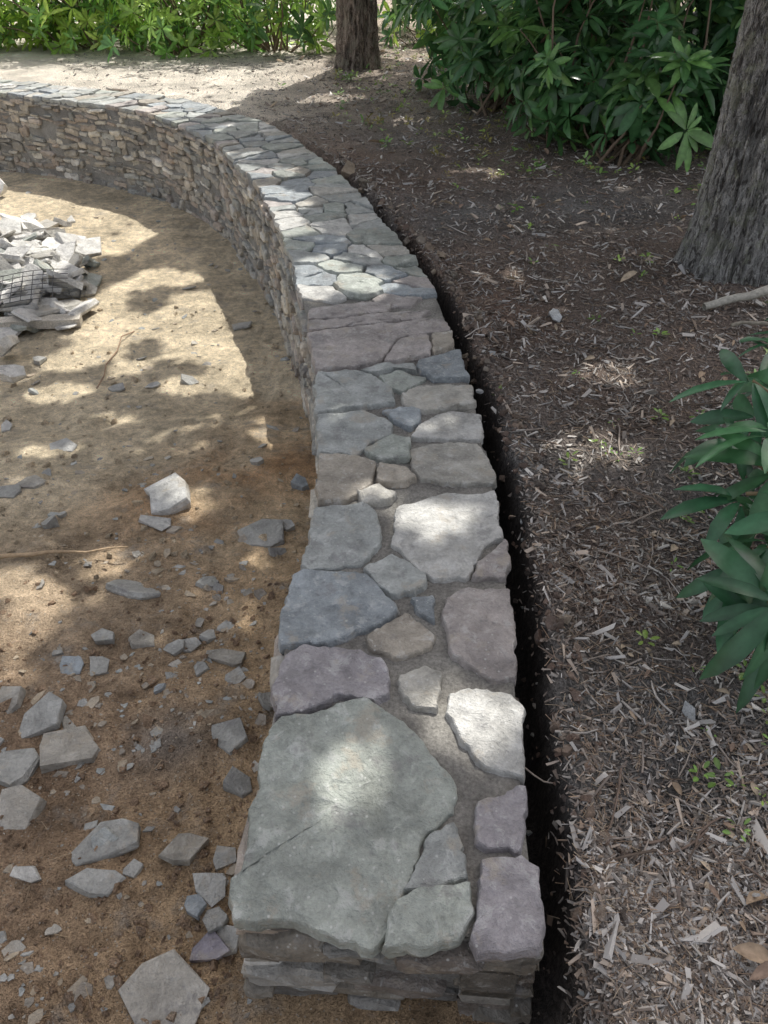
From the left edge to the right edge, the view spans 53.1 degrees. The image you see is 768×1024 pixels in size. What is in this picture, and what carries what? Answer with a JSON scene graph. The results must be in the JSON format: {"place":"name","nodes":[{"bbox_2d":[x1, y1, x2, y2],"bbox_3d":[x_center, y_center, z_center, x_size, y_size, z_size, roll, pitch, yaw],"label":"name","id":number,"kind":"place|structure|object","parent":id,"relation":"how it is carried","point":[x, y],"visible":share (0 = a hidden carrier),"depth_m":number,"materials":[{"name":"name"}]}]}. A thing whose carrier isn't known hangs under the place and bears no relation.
{"place":"outdoors","nodes":[
{"label":"outdoors","id":0,"kind":"place"},
{"bbox_2d":[0,171,503,1023],"bbox_3d":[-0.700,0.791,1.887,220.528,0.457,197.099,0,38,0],"label":"sand ground","id":1,"kind":"structure","parent":0,"point":[164,273],"depth_m":2.55,"materials":[{"name":"brown sand"}]},
{"bbox_2d":[0,179,102,383],"bbox_3d":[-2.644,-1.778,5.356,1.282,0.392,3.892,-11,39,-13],"label":"stone pile","id":2,"kind":"object","parent":1,"relation":"on","point":[29,242],"visible":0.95,"depth_m":5.02,"materials":[{"name":"grey stone"}]},
{"bbox_2d":[0,269,67,304],"bbox_3d":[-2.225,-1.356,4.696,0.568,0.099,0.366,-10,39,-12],"label":"wire panel","id":3,"kind":"object","parent":2,"relation":"on","point":[31,289],"visible":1,"depth_m":4.69,"materials":[{"name":"grey metal"}]},
{"bbox_2d":[0,313,82,328],"bbox_3d":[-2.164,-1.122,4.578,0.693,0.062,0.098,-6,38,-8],"label":"wooden board","id":4,"kind":"object","parent":2,"relation":"on","point":[51,321],"visible":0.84,"depth_m":4.57,"materials":[{"name":"grey wood"}]},
{"bbox_2d":[0,331,134,558],"bbox_3d":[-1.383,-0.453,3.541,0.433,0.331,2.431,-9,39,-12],"label":"dry stick","id":5,"kind":"object","parent":1,"relation":"on","point":[28,554],"visible":1,"depth_m":2.56,"materials":[{"name":"brown wood"}]},
{"bbox_2d":[0,191,308,1023],"bbox_3d":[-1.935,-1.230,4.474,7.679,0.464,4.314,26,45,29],"label":"stone rubble","id":6,"kind":"object","parent":1,"relation":"on","point":[162,987],"visible":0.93,"depth_m":1.84,"materials":[{"name":"grey stone"}]},
{"bbox_2d":[0,319,308,1011],"bbox_3d":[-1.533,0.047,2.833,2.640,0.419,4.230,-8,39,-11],"label":"straw litter","id":7,"kind":"object","parent":1,"relation":"on","point":[147,742],"visible":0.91,"depth_m":1.84,"materials":[{"name":"brown plant"}]},
{"bbox_2d":[0,300,315,1023],"bbox_3d":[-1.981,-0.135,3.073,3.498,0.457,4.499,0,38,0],"label":"soil clods","id":8,"kind":"object","parent":1,"relation":"on","point":[115,963],"visible":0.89,"depth_m":1.82,"materials":[{"name":"brown soil"}]},
{"bbox_2d":[0,93,528,1000],"bbox_3d":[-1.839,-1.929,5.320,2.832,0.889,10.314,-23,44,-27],"label":"mortar bed","id":9,"kind":"object","parent":1,"relation":"on","point":[448,753],"visible":0.25,"depth_m":1.86,"materials":[{"name":"grey concrete"}]},
{"bbox_2d":[0,98,543,1023],"bbox_3d":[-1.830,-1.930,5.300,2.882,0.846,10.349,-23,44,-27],"label":"face stones","id":10,"kind":"object","parent":9,"relation":"on","point":[286,962],"visible":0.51,"depth_m":3.59,"materials":[{"name":"grey stone"}]},
{"bbox_2d":[0,78,545,962],"bbox_3d":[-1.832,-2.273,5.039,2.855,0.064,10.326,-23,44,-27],"label":"cap stones","id":11,"kind":"object","parent":9,"relation":"on","point":[352,806],"visible":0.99,"depth_m":1.77,"materials":[{"name":"stone"}]},
{"bbox_2d":[0,0,767,1023],"bbox_3d":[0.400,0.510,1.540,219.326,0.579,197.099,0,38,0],"label":"mulch ground","id":12,"kind":"structure","parent":0,"point":[40,64],"depth_m":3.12,"materials":[{"name":"brown wood"}]},
{"bbox_2d":[0,0,176,54],"bbox_3d":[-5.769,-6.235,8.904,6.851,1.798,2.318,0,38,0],"label":"rhododendron bush","id":13,"kind":"object","parent":12,"relation":"on","point":[36,30],"visible":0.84,"depth_m":8.97,"materials":[{"name":"green plant"}]},
{"bbox_2d":[44,0,335,62],"bbox_3d":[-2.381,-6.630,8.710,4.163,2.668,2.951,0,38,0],"label":"rhododendron bush","id":14,"kind":"object","parent":12,"relation":"on","point":[169,29],"visible":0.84,"depth_m":8.71,"materials":[{"name":"green plant"}]},
{"bbox_2d":[3,0,707,46],"bbox_3d":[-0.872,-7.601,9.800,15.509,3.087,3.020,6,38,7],"label":"rhododendron bush","id":15,"kind":"object","parent":12,"relation":"on","point":[384,14],"visible":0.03,"depth_m":9.65,"materials":[{"name":"green plant"}]},
{"bbox_2d":[334,0,380,70],"bbox_3d":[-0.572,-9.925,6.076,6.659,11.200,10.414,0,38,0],"label":"brown oak tree","id":16,"kind":"object","parent":12,"relation":"on","point":[357,41],"visible":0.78,"depth_m":7.98,"materials":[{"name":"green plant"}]},
{"bbox_2d":[118,75,767,1023],"bbox_3d":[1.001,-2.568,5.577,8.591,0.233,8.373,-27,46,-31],"label":"pine needles","id":17,"kind":"object","parent":12,"relation":"on","point":[616,841],"visible":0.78,"depth_m":1.59,"materials":[{"name":"brown plant"}]},
{"bbox_2d":[250,47,767,979],"bbox_3d":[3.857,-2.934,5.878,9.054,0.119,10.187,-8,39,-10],"label":"dead leaves","id":18,"kind":"object","parent":12,"relation":"on","point":[754,951],"visible":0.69,"depth_m":1.58,"materials":[{"name":"brown plant"}]},
{"bbox_2d":[260,90,767,883],"bbox_3d":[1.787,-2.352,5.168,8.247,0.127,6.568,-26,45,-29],"label":"fallen twigs","id":19,"kind":"object","parent":12,"relation":"on","point":[702,832],"depth_m":1.97,"materials":[{"name":"brown wood"}]},
{"bbox_2d":[332,40,710,187],"bbox_3d":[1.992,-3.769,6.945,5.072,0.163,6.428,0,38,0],"label":"ground cover seedlings","id":20,"kind":"object","parent":12,"relation":"on","point":[483,130],"visible":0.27,"depth_m":6.12,"materials":[{"name":"green plant"}]},
{"bbox_2d":[279,83,767,841],"bbox_3d":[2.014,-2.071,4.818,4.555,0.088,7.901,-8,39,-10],"label":"weed sprouts","id":21,"kind":"object","parent":12,"relation":"on","point":[715,759],"visible":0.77,"depth_m":2.01,"materials":[{"name":"green plant"}]},
{"bbox_2d":[292,125,767,1023],"bbox_3d":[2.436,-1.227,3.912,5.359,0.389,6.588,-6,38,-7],"label":"loose pebbles","id":22,"kind":"object","parent":12,"relation":"on","point":[554,623],"visible":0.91,"depth_m":1.90,"materials":[{"name":"stone"}]},
{"bbox_2d":[388,0,745,171],"bbox_3d":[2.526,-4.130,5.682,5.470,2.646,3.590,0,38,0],"label":"rhododendron bush","id":23,"kind":"object","parent":12,"relation":"on","point":[653,79],"visible":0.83,"depth_m":5.30,"materials":[{"name":"green plant"}]},
{"bbox_2d":[660,318,767,712],"bbox_3d":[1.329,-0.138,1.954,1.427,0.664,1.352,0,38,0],"label":"rhododendron plant","id":24,"kind":"object","parent":12,"relation":"on","point":[735,584],"visible":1,"depth_m":1.67,"materials":[{"name":"green plant"}]},
{"bbox_2d":[674,0,767,286],"bbox_3d":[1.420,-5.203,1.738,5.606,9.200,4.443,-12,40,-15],"label":"lichened oak tree","id":25,"kind":"object","parent":12,"relation":"on","point":[724,241],"visible":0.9,"depth_m":3.36,"materials":[{"name":"grey plant"}]}
]}

